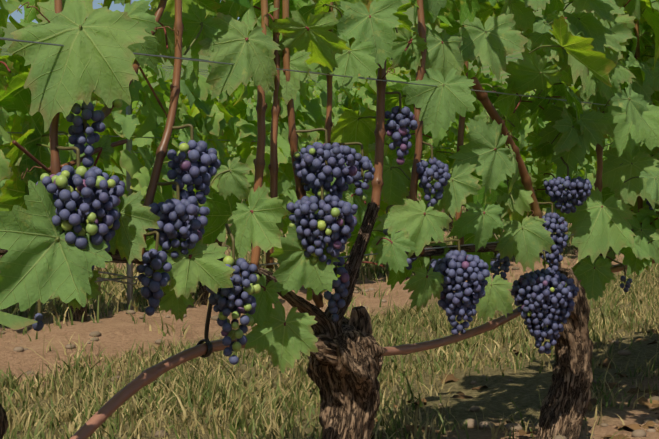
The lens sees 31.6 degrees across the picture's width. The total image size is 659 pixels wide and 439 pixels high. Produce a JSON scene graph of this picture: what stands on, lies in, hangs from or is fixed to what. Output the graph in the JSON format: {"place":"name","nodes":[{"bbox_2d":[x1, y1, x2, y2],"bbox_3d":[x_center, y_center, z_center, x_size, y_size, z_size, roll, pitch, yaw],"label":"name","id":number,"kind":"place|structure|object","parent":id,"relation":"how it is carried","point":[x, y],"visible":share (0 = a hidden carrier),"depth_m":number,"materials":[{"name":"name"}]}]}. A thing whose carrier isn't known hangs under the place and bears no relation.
{"place":"outdoors","nodes":[
{"label":"outdoors","id":0,"kind":"place"},
{"bbox_2d":[0,0,239,22],"label":"sky","id":1,"kind":"structure","parent":0,"point":[16,15],"materials":[{"name":"blue"}]},
{"bbox_2d":[0,0,596,121],"bbox_3d":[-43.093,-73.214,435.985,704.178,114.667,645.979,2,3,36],"label":"hillside","id":2,"kind":"structure","parent":0,"point":[11,28],"depth_m":239.62,"materials":[{"name":"green plant"}]},
{"bbox_2d":[0,37,609,284],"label":"trellis wires","id":3,"kind":"object","parent":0,"point":[122,276],"visible":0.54,"depth_m":1.71,"materials":[{"name":"grey metal"}]},
{"bbox_2d":[0,193,658,438],"bbox_3d":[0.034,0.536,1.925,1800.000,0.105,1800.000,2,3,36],"label":"ground","id":4,"kind":"structure","parent":0,"point":[121,328],"depth_m":3.73,"materials":[{"name":"soil"}]},
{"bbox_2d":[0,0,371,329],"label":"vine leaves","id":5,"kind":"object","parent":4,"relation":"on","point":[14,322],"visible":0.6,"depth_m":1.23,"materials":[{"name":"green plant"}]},
{"bbox_2d":[0,0,595,309],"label":"trellis posts","id":6,"kind":"object","parent":4,"relation":"on","point":[130,192],"depth_m":4.92,"materials":[{"name":"brown wood"}]},
{"bbox_2d":[197,294,212,357],"bbox_3d":[-0.169,0.133,1.678,0.014,0.139,0.066,-2,3,-44],"label":"tie","id":7,"kind":"object","parent":6,"relation":"attached to","point":[206,337],"visible":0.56,"depth_m":1.69,"materials":[{"name":"black plastic"}]},
{"bbox_2d":[70,257,654,438],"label":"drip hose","id":8,"kind":"object","parent":6,"relation":"attached to","point":[100,416],"visible":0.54,"depth_m":1.66,"materials":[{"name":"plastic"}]},
{"bbox_2d":[0,0,632,321],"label":"vine rows","id":9,"kind":"object","parent":4,"relation":"on","point":[230,118],"depth_m":5.38,"materials":[{"name":"green plant"}]},
{"bbox_2d":[0,0,658,438],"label":"vine","id":10,"kind":"object","parent":4,"relation":"on","point":[595,60],"depth_m":1.97,"materials":[{"name":"green plant"}]},
{"bbox_2d":[0,202,641,337],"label":"vine arms","id":11,"kind":"object","parent":10,"relation":"attached to","point":[327,325],"visible":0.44,"depth_m":1.88},
{"bbox_2d":[12,0,642,307],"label":"vine shoots","id":12,"kind":"object","parent":10,"relation":"attached to","point":[56,166],"visible":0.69,"depth_m":1.76,"materials":[{"name":"brown plant"}]},
{"bbox_2d":[32,99,652,364],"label":"grape clusters","id":13,"kind":"object","parent":10,"relation":"hanging from","point":[101,193],"visible":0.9,"depth_m":1.73,"materials":[{"name":"purple food"}]},
{"bbox_2d":[0,200,658,438],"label":"grass","id":14,"kind":"structure","parent":4,"relation":"on","point":[210,394],"depth_m":3.49,"materials":[{"name":"plant"}]},
{"bbox_2d":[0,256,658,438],"bbox_3d":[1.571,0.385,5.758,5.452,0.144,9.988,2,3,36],"label":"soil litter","id":15,"kind":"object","parent":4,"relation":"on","point":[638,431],"visible":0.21,"depth_m":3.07,"materials":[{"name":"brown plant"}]}
]}

